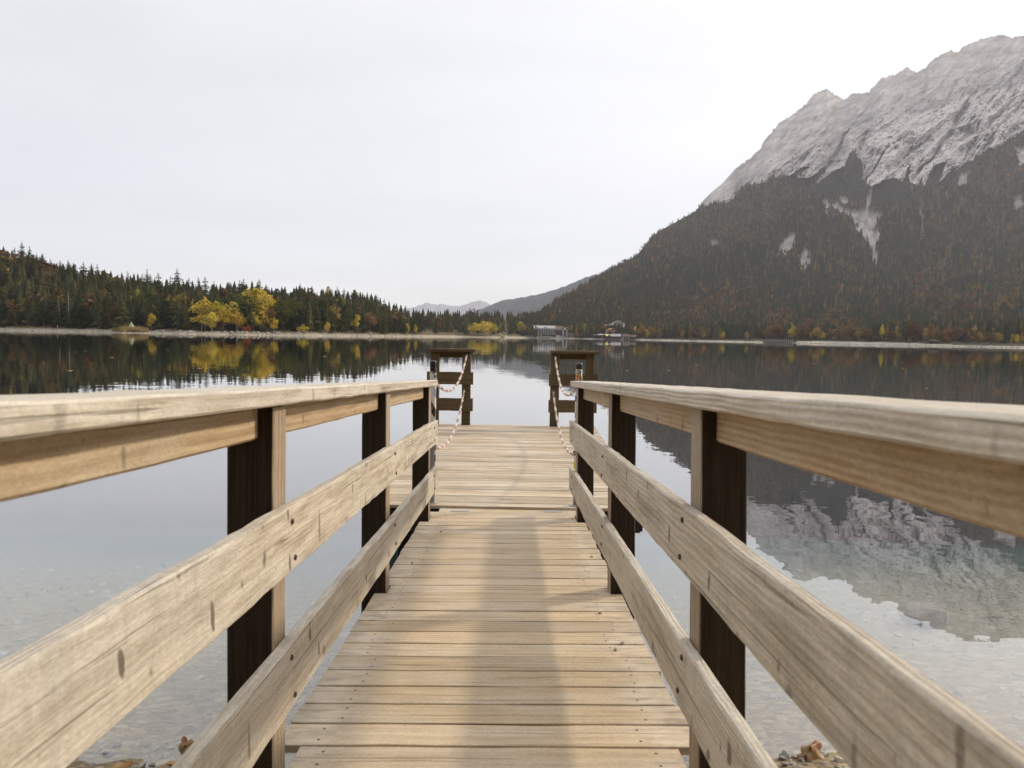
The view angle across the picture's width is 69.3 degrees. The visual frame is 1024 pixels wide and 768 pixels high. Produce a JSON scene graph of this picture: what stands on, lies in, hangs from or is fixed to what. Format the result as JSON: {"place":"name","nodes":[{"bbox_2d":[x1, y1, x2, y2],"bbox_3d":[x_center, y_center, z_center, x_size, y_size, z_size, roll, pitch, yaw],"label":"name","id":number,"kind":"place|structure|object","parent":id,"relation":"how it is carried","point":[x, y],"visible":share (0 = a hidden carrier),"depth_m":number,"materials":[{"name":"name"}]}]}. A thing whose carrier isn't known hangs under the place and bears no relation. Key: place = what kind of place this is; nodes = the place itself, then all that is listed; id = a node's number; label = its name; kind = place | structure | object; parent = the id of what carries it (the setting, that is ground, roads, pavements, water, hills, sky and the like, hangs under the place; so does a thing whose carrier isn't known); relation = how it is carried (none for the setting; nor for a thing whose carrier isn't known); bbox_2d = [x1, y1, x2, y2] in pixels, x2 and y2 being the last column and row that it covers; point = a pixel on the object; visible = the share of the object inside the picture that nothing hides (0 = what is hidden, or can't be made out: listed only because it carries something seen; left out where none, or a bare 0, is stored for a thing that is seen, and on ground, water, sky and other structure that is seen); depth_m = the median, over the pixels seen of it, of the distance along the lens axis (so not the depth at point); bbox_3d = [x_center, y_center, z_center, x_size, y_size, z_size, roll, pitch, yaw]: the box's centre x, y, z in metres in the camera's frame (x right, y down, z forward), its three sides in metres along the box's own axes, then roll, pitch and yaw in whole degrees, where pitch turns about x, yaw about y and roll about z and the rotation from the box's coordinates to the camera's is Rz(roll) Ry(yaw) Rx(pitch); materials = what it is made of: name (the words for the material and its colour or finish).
{"place":"outdoors","nodes":[
{"label":"outdoors","id":0,"kind":"place"},
{"bbox_2d":[0,278,528,337],"bbox_3d":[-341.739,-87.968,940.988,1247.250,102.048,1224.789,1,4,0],"label":"shore","id":1,"kind":"structure","parent":0,"point":[426,333],"depth_m":445.42,"materials":[{"name":"grey stone"}]},
{"bbox_2d":[0,262,7,288],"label":"spruce tree","id":2,"kind":"object","parent":1,"relation":"on","point":[5,277],"visible":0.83,"depth_m":533.32,"materials":[{"name":"green plant"}]},
{"bbox_2d":[0,286,12,303],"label":"pine tree","id":3,"kind":"object","parent":1,"relation":"on","point":[4,294],"visible":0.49,"depth_m":475.62,"materials":[{"name":"green plant"}]},
{"bbox_2d":[0,298,13,325],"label":"spruce tree","id":4,"kind":"object","parent":1,"relation":"on","point":[4,313],"visible":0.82,"depth_m":448.31,"materials":[{"name":"green plant"}]},
{"bbox_2d":[5,300,21,322],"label":"beech tree","id":5,"kind":"object","parent":1,"relation":"on","point":[11,305],"visible":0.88,"depth_m":451.86,"materials":[{"name":"orange plant"}]},
{"bbox_2d":[12,307,21,324],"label":"spruce tree","id":6,"kind":"object","parent":1,"relation":"on","point":[16,317],"visible":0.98,"depth_m":445.18,"materials":[{"name":"green plant"}]},
{"bbox_2d":[25,258,34,278],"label":"spruce tree","id":7,"kind":"object","parent":1,"relation":"on","point":[28,274],"visible":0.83,"depth_m":559.61,"materials":[{"name":"green plant"}]},
{"bbox_2d":[28,305,46,325],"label":"spruce tree","id":8,"kind":"object","parent":1,"relation":"on","point":[37,320],"visible":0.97,"depth_m":439.62,"materials":[{"name":"green plant"}]},
{"bbox_2d":[34,293,53,313],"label":"pine tree","id":9,"kind":"object","parent":1,"relation":"on","point":[38,300],"visible":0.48,"depth_m":453.23,"materials":[{"name":"green plant"}]},
{"bbox_2d":[38,307,49,325],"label":"pine tree","id":10,"kind":"object","parent":1,"relation":"on","point":[43,314],"visible":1,"depth_m":438.67,"materials":[{"name":"green plant"}]},
{"bbox_2d":[44,268,54,280],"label":"beech tree","id":11,"kind":"object","parent":1,"relation":"on","point":[48,270],"visible":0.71,"depth_m":535.19,"materials":[{"name":"brown plant"}]},
{"bbox_2d":[50,305,63,326],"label":"spruce tree","id":12,"kind":"object","parent":1,"relation":"on","point":[57,320],"visible":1,"depth_m":438.95,"materials":[{"name":"green plant"}]},
{"bbox_2d":[54,293,65,322],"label":"spruce tree","id":13,"kind":"object","parent":1,"relation":"on","point":[60,301],"visible":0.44,"depth_m":450.85,"materials":[{"name":"green plant"}]},
{"bbox_2d":[57,297,71,325],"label":"spruce tree","id":14,"kind":"object","parent":1,"relation":"on","point":[63,311],"visible":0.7,"depth_m":445.24,"materials":[{"name":"green plant"}]},
{"bbox_2d":[60,264,73,283],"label":"spruce tree","id":15,"kind":"object","parent":1,"relation":"on","point":[66,270],"visible":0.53,"depth_m":567.21,"materials":[{"name":"green plant"}]},
{"bbox_2d":[64,309,78,327],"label":"spruce tree","id":16,"kind":"object","parent":1,"relation":"on","point":[71,319],"visible":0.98,"depth_m":438.76,"materials":[{"name":"green plant"}]},
{"bbox_2d":[69,302,82,319],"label":"pine tree","id":17,"kind":"object","parent":1,"relation":"on","point":[75,312],"visible":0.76,"depth_m":441.87,"materials":[{"name":"green plant"}]},
{"bbox_2d":[76,301,91,328],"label":"spruce tree","id":18,"kind":"object","parent":1,"relation":"on","point":[83,321],"visible":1,"depth_m":434.53,"materials":[{"name":"green plant"}]},
{"bbox_2d":[96,303,113,328],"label":"spruce tree","id":19,"kind":"object","parent":1,"relation":"on","point":[105,323],"visible":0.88,"depth_m":428.73,"materials":[{"name":"green plant"}]},
{"bbox_2d":[107,304,119,323],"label":"beech tree","id":20,"kind":"object","parent":1,"relation":"on","point":[113,311],"visible":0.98,"depth_m":422.92,"materials":[{"name":"orange plant"}]},
{"bbox_2d":[114,299,131,325],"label":"spruce tree","id":21,"kind":"object","parent":1,"relation":"on","point":[121,318],"visible":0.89,"depth_m":404.10,"materials":[{"name":"green plant"}]},
{"bbox_2d":[112,325,148,332],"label":"reeds","id":22,"kind":"object","parent":1,"relation":"on","point":[131,329],"visible":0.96,"depth_m":393.87,"materials":[{"name":"beige plant"}]},
{"bbox_2d":[133,301,143,325],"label":"spruce tree","id":23,"kind":"object","parent":1,"relation":"on","point":[138,318],"visible":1,"depth_m":410.92,"materials":[{"name":"green plant"}]},
{"bbox_2d":[147,313,156,329],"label":"larch tree","id":24,"kind":"object","parent":1,"relation":"on","point":[151,317],"visible":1,"depth_m":412.02,"materials":[{"name":"yellow plant"}]},
{"bbox_2d":[149,305,162,329],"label":"spruce tree","id":25,"kind":"object","parent":1,"relation":"on","point":[157,321],"visible":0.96,"depth_m":414.03,"materials":[{"name":"green plant"}]},
{"bbox_2d":[153,273,164,293],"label":"spruce tree","id":26,"kind":"object","parent":1,"relation":"on","point":[158,281],"visible":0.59,"depth_m":548.60,"materials":[{"name":"green plant"}]},
{"bbox_2d":[153,291,172,320],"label":"spruce tree","id":27,"kind":"object","parent":1,"relation":"on","point":[165,302],"visible":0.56,"depth_m":426.09,"materials":[{"name":"green plant"}]},
{"bbox_2d":[159,306,173,328],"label":"spruce tree","id":28,"kind":"object","parent":1,"relation":"on","point":[164,321],"visible":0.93,"depth_m":417.17,"materials":[{"name":"green plant"}]},
{"bbox_2d":[166,301,176,326],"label":"spruce tree","id":29,"kind":"object","parent":1,"relation":"on","point":[171,321],"visible":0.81,"depth_m":421.75,"materials":[{"name":"green plant"}]},
{"bbox_2d":[174,308,185,329],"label":"spruce tree","id":30,"kind":"object","parent":1,"relation":"on","point":[180,323],"visible":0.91,"depth_m":410.25,"materials":[{"name":"green plant"}]},
{"bbox_2d":[180,310,192,329],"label":"spruce tree","id":31,"kind":"object","parent":1,"relation":"on","point":[187,319],"visible":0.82,"depth_m":409.31,"materials":[{"name":"green plant"}]},
{"bbox_2d":[189,310,207,330],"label":"birch tree","id":32,"kind":"object","parent":1,"relation":"on","point":[201,317],"visible":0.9,"depth_m":412.68,"materials":[{"name":"yellow plant"}]},
{"bbox_2d":[188,299,215,329],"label":"birch tree","id":33,"kind":"object","parent":1,"relation":"on","point":[199,306],"visible":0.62,"depth_m":415.63,"materials":[{"name":"yellow plant"}]},
{"bbox_2d":[200,312,219,330],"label":"birch tree","id":34,"kind":"object","parent":1,"relation":"on","point":[210,319],"visible":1,"depth_m":408.59,"materials":[{"name":"yellow plant"}]},
{"bbox_2d":[1,328,421,336],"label":"shore stones","id":35,"kind":"object","parent":1,"relation":"on","point":[58,329],"visible":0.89,"depth_m":426.86,"materials":[{"name":"grey stone"}]},
{"bbox_2d":[199,301,230,323],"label":"birch tree","id":36,"kind":"object","parent":1,"relation":"on","point":[214,309],"visible":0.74,"depth_m":415.86,"materials":[{"name":"yellow plant"}]},
{"bbox_2d":[216,308,230,327],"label":"birch tree","id":37,"kind":"object","parent":1,"relation":"on","point":[225,319],"visible":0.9,"depth_m":415.60,"materials":[{"name":"yellow plant"}]},
{"bbox_2d":[219,292,243,308],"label":"pine tree","id":38,"kind":"object","parent":1,"relation":"on","point":[228,299],"visible":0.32,"depth_m":438.69,"materials":[{"name":"green plant"}]},
{"bbox_2d":[222,301,240,322],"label":"birch tree","id":39,"kind":"object","parent":1,"relation":"on","point":[229,309],"visible":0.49,"depth_m":427.70,"materials":[{"name":"yellow plant"}]},
{"bbox_2d":[229,312,247,330],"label":"birch tree","id":40,"kind":"object","parent":1,"relation":"on","point":[237,321],"visible":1,"depth_m":420.02,"materials":[{"name":"yellow plant"}]},
{"bbox_2d":[231,295,261,327],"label":"pine tree","id":41,"kind":"object","parent":1,"relation":"on","point":[246,310],"visible":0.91,"depth_m":429.38,"materials":[{"name":"green plant"}]},
{"bbox_2d":[245,313,254,330],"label":"pine tree","id":42,"kind":"object","parent":1,"relation":"on","point":[249,319],"visible":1,"depth_m":424.03,"materials":[{"name":"green plant"}]},
{"bbox_2d":[245,312,261,330],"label":"birch tree","id":43,"kind":"object","parent":1,"relation":"on","point":[257,321],"visible":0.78,"depth_m":427.98,"materials":[{"name":"yellow plant"}]},
{"bbox_2d":[242,288,268,312],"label":"birch tree","id":44,"kind":"object","parent":1,"relation":"on","point":[253,292],"visible":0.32,"depth_m":443.42,"materials":[{"name":"yellow plant"}]},
{"bbox_2d":[247,289,273,319],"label":"birch tree","id":45,"kind":"object","parent":1,"relation":"on","point":[268,299],"visible":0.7,"depth_m":439.54,"materials":[{"name":"yellow plant"}]},
{"bbox_2d":[258,307,279,327],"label":"birch tree","id":46,"kind":"object","parent":1,"relation":"on","point":[262,313],"visible":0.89,"depth_m":436.17,"materials":[{"name":"yellow plant"}]},
{"bbox_2d":[264,307,275,331],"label":"beech tree","id":47,"kind":"object","parent":1,"relation":"on","point":[271,314],"visible":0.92,"depth_m":437.42,"materials":[{"name":"brown plant"}]},
{"bbox_2d":[270,300,295,329],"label":"pine tree","id":48,"kind":"object","parent":1,"relation":"on","point":[285,311],"visible":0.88,"depth_m":444.25,"materials":[{"name":"green plant"}]},
{"bbox_2d":[289,315,299,330],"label":"spruce tree","id":49,"kind":"object","parent":1,"relation":"on","point":[294,327],"visible":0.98,"depth_m":453.14,"materials":[{"name":"green plant"}]},
{"bbox_2d":[284,299,306,330],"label":"pine tree","id":50,"kind":"object","parent":1,"relation":"on","point":[295,309],"visible":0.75,"depth_m":455.20,"materials":[{"name":"green plant"}]},
{"bbox_2d":[0,246,594,334],"bbox_3d":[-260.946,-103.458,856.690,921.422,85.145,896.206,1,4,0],"label":"forest","id":51,"kind":"object","parent":1,"relation":"on","point":[445,320],"visible":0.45,"depth_m":541.57,"materials":[{"name":"green plant"}]},
{"bbox_2d":[297,309,307,329],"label":"pine tree","id":52,"kind":"object","parent":1,"relation":"on","point":[301,317],"visible":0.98,"depth_m":457.34,"materials":[{"name":"green plant"}]},
{"bbox_2d":[314,306,323,330],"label":"spruce tree","id":53,"kind":"object","parent":1,"relation":"on","point":[318,326],"visible":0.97,"depth_m":468.94,"materials":[{"name":"green plant"}]},
{"bbox_2d":[318,302,325,327],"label":"spruce tree","id":54,"kind":"object","parent":1,"relation":"on","point":[322,310],"visible":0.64,"depth_m":480.83,"materials":[{"name":"green plant"}]},
{"bbox_2d":[328,314,336,332],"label":"spruce tree","id":55,"kind":"object","parent":1,"relation":"on","point":[332,329],"visible":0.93,"depth_m":474.74,"materials":[{"name":"green plant"}]},
{"bbox_2d":[336,309,345,332],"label":"spruce tree","id":56,"kind":"object","parent":1,"relation":"on","point":[340,327],"visible":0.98,"depth_m":491.81,"materials":[{"name":"green plant"}]},
{"bbox_2d":[342,308,353,331],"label":"pine tree","id":57,"kind":"object","parent":1,"relation":"on","point":[349,317],"visible":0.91,"depth_m":509.63,"materials":[{"name":"green plant"}]},
{"bbox_2d":[350,314,359,327],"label":"maple tree","id":58,"kind":"object","parent":1,"relation":"on","point":[356,322],"visible":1,"depth_m":511.74,"materials":[{"name":"yellow plant"}]},
{"bbox_2d":[356,315,368,332],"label":"spruce tree","id":59,"kind":"object","parent":1,"relation":"on","point":[363,324],"visible":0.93,"depth_m":523.50,"materials":[{"name":"green plant"}]},
{"bbox_2d":[365,312,376,330],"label":"beech tree","id":60,"kind":"object","parent":1,"relation":"on","point":[371,320],"visible":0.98,"depth_m":538.96,"materials":[{"name":"brown plant"}]},
{"bbox_2d":[378,313,388,333],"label":"spruce tree","id":61,"kind":"object","parent":1,"relation":"on","point":[383,330],"visible":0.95,"depth_m":549.43,"materials":[{"name":"green plant"}]},
{"bbox_2d":[468,323,481,335],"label":"willow tree","id":62,"kind":"object","parent":1,"relation":"on","point":[473,328],"visible":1,"depth_m":788.36,"materials":[{"name":"yellow plant"}]},
{"bbox_2d":[479,321,491,335],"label":"willow tree","id":63,"kind":"object","parent":1,"relation":"on","point":[485,327],"visible":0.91,"depth_m":797.38,"materials":[{"name":"yellow plant"}]},
{"bbox_2d":[398,300,489,317],"bbox_3d":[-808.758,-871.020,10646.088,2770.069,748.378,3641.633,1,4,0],"label":"distant mountains","id":64,"kind":"structure","parent":0,"point":[476,305],"depth_m":11009.73,"materials":[{"name":"grey stone"}]},
{"bbox_2d":[0,330,1023,574],"bbox_3d":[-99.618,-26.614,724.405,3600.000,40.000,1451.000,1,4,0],"label":"lake water","id":65,"kind":"structure","parent":0,"point":[188,496],"depth_m":27.00,"materials":[{"name":"grey liquid"}]},
{"bbox_2d":[390,348,642,562],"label":"platform","id":66,"kind":"structure","parent":65,"relation":"on","point":[499,468],"depth_m":8.93,"materials":[{"name":"brown wood"}]},
{"bbox_2d":[430,360,437,503],"bbox_3d":[-0.709,0.440,6.603,0.110,1.301,0.110,1,4,0],"label":"pole","id":67,"kind":"object","parent":66,"relation":"on","point":[433,364],"visible":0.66,"depth_m":6.56,"materials":[{"name":"metal"}]},
{"bbox_2d":[434,389,464,449],"bbox_3d":[-0.746,0.449,9.534,0.037,0.345,5.904,1,4,-1],"label":"chain","id":68,"kind":"object","parent":67,"relation":"hanging from","point":[443,445],"visible":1,"depth_m":9.42,"materials":[{"name":"white plastic"}]},
{"bbox_2d":[434,354,466,391],"bbox_3d":[-0.718,-0.134,9.496,0.037,0.358,5.903,1,4,-1],"label":"chain","id":69,"kind":"object","parent":67,"relation":"hanging from","point":[447,390],"visible":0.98,"depth_m":9.37,"materials":[{"name":"white plastic"}]},
{"bbox_2d":[570,363,582,506],"bbox_3d":[0.585,0.463,6.603,0.110,1.301,0.110,1,4,0],"label":"pole","id":70,"kind":"object","parent":66,"relation":"on","point":[579,367],"visible":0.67,"depth_m":6.55,"materials":[{"name":"grey metal"}]},
{"bbox_2d":[553,391,575,455],"bbox_3d":[0.624,0.481,9.534,0.037,0.362,5.904,1,4,1],"label":"chain","id":71,"kind":"object","parent":70,"relation":"hanging from","point":[573,453],"visible":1,"depth_m":9.38,"materials":[{"name":"white plastic"}]},
{"bbox_2d":[554,356,576,396],"bbox_3d":[0.644,-0.101,9.496,0.037,0.375,5.905,1,4,1],"label":"chain","id":72,"kind":"object","parent":70,"relation":"hanging from","point":[567,394],"visible":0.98,"depth_m":9.44,"materials":[{"name":"white plastic"}]},
{"bbox_2d":[762,338,796,342],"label":"landing stage","id":73,"kind":"object","parent":65,"relation":"in","point":[777,340],"visible":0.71,"depth_m":711.36,"materials":[{"name":"grey wood"}]},
{"bbox_2d":[0,531,1023,767],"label":"lake bed","id":74,"kind":"object","parent":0,"point":[172,718],"visible":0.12,"depth_m":6.34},
{"bbox_2d":[0,380,1023,767],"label":"gangway","id":75,"kind":"object","parent":74,"relation":"on","point":[484,638],"visible":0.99,"depth_m":2.03,"materials":[{"name":"brown wood"}]},
{"bbox_2d":[0,558,1023,767],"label":"pebbles","id":76,"kind":"object","parent":74,"relation":"on","point":[784,755],"visible":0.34,"depth_m":5.77,"materials":[{"name":"stone"}]},
{"bbox_2d":[112,761,133,767],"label":"fallen leaf","id":77,"kind":"object","parent":76,"relation":"on","point":[124,764],"visible":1,"depth_m":3.26,"materials":[{"name":"brown plant"}]},
{"bbox_2d":[178,736,193,753],"bbox_3d":[-1.502,1.676,3.412,0.073,0.113,0.044,-19,-28,-21],"label":"fallen leaf","id":78,"kind":"object","parent":76,"relation":"on","point":[185,744],"visible":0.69,"depth_m":3.42,"materials":[{"name":"brown plant"}]},
{"bbox_2d":[797,740,824,761],"bbox_3d":[1.370,1.700,3.409,0.174,0.076,0.109,-33,33,-26],"label":"fallen leaf","id":79,"kind":"object","parent":76,"relation":"on","point":[812,751],"visible":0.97,"depth_m":3.41,"materials":[{"name":"brown plant"}]},
{"bbox_2d":[898,602,946,628],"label":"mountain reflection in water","id":80,"kind":"object","parent":74,"relation":"on","point":[927,615],"visible":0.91,"depth_m":6.04,"materials":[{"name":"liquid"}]},
{"bbox_2d":[0,0,1023,309],"label":"sky","id":81,"kind":"structure","parent":0,"point":[408,153],"materials":[{"name":"white"}]},
{"bbox_2d":[462,269,610,319],"bbox_3d":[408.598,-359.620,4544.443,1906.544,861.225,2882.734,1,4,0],"label":"forest ridge","id":82,"kind":"structure","parent":0,"point":[531,303],"depth_m":4837.73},
{"bbox_2d":[338,526,761,538],"bbox_3d":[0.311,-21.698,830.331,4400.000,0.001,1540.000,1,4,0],"label":"deep lake floor","id":83,"kind":"structure","parent":0,"point":[359,529],"depth_m":120.86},
{"bbox_2d":[533,35,1023,347],"bbox_3d":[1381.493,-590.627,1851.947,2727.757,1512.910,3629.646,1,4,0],"label":"mountain","id":84,"kind":"structure","parent":0,"point":[960,113],"depth_m":2341.48,"materials":[{"name":"grey stone"}]},
{"bbox_2d":[534,325,555,336],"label":"hotel","id":85,"kind":"structure","parent":84,"relation":"on","point":[541,330],"depth_m":941.60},
{"bbox_2d":[555,326,567,336],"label":"chalet","id":86,"kind":"object","parent":84,"relation":"on","point":[560,329],"visible":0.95,"depth_m":938.36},
{"bbox_2d":[605,320,628,328],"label":"curved roof house","id":87,"kind":"structure","parent":84,"relation":"on","point":[616,323],"depth_m":923.23,"materials":[{"name":"stone"}]},
{"bbox_2d":[515,130,1023,342],"bbox_3d":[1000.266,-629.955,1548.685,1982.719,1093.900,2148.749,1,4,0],"label":"mountain forest","id":88,"kind":"object","parent":84,"relation":"on","point":[598,303],"visible":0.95,"depth_m":1436.70,"materials":[{"name":"green plant"}]},
{"bbox_2d":[771,323,782,337],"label":"beech tree","id":89,"kind":"object","parent":84,"relation":"on","point":[777,331],"visible":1,"depth_m":729.64,"materials":[{"name":"orange plant"}]},
{"bbox_2d":[530,337,1023,347],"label":"shore stones","id":90,"kind":"object","parent":84,"relation":"on","point":[818,343],"visible":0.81,"depth_m":671.01,"materials":[{"name":"grey stone"}]},
{"bbox_2d":[833,325,843,340],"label":"beech tree","id":91,"kind":"object","parent":84,"relation":"on","point":[835,332],"visible":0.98,"depth_m":683.21,"materials":[{"name":"brown plant"}]},
{"bbox_2d":[841,325,860,340],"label":"beech tree","id":92,"kind":"object","parent":84,"relation":"on","point":[851,332],"visible":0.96,"depth_m":671.67,"materials":[{"name":"brown plant"}]},
{"bbox_2d":[859,327,872,341],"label":"beech tree","id":93,"kind":"object","parent":84,"relation":"on","point":[867,333],"visible":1,"depth_m":656.34,"materials":[{"name":"brown plant"}]},
{"bbox_2d":[884,331,901,341],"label":"beech tree","id":94,"kind":"object","parent":84,"relation":"on","point":[892,335],"visible":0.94,"depth_m":628.19,"materials":[{"name":"orange plant"}]},
{"bbox_2d":[897,323,907,342],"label":"beech tree","id":95,"kind":"object","parent":84,"relation":"on","point":[902,332],"visible":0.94,"depth_m":612.46,"materials":[{"name":"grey plant"}]},
{"bbox_2d":[906,321,926,342],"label":"beech tree","id":96,"kind":"object","parent":84,"relation":"on","point":[912,328],"visible":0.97,"depth_m":603.44,"materials":[{"name":"orange plant"}]},
{"bbox_2d":[922,328,932,342],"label":"beech tree","id":97,"kind":"object","parent":84,"relation":"on","point":[925,333],"visible":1,"depth_m":595.07,"materials":[{"name":"brown plant"}]},
{"bbox_2d":[928,324,935,339],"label":"beech tree","id":98,"kind":"object","parent":84,"relation":"on","point":[932,333],"visible":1,"depth_m":591.91,"materials":[{"name":"orange plant"}]},
{"bbox_2d":[948,326,962,343],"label":"beech tree","id":99,"kind":"object","parent":84,"relation":"on","point":[957,335],"visible":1,"depth_m":564.88,"materials":[{"name":"brown plant"}]},
{"bbox_2d":[980,332,994,344],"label":"beech tree","id":100,"kind":"object","parent":84,"relation":"on","point":[990,336],"visible":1,"depth_m":537.96,"materials":[{"name":"brown plant"}]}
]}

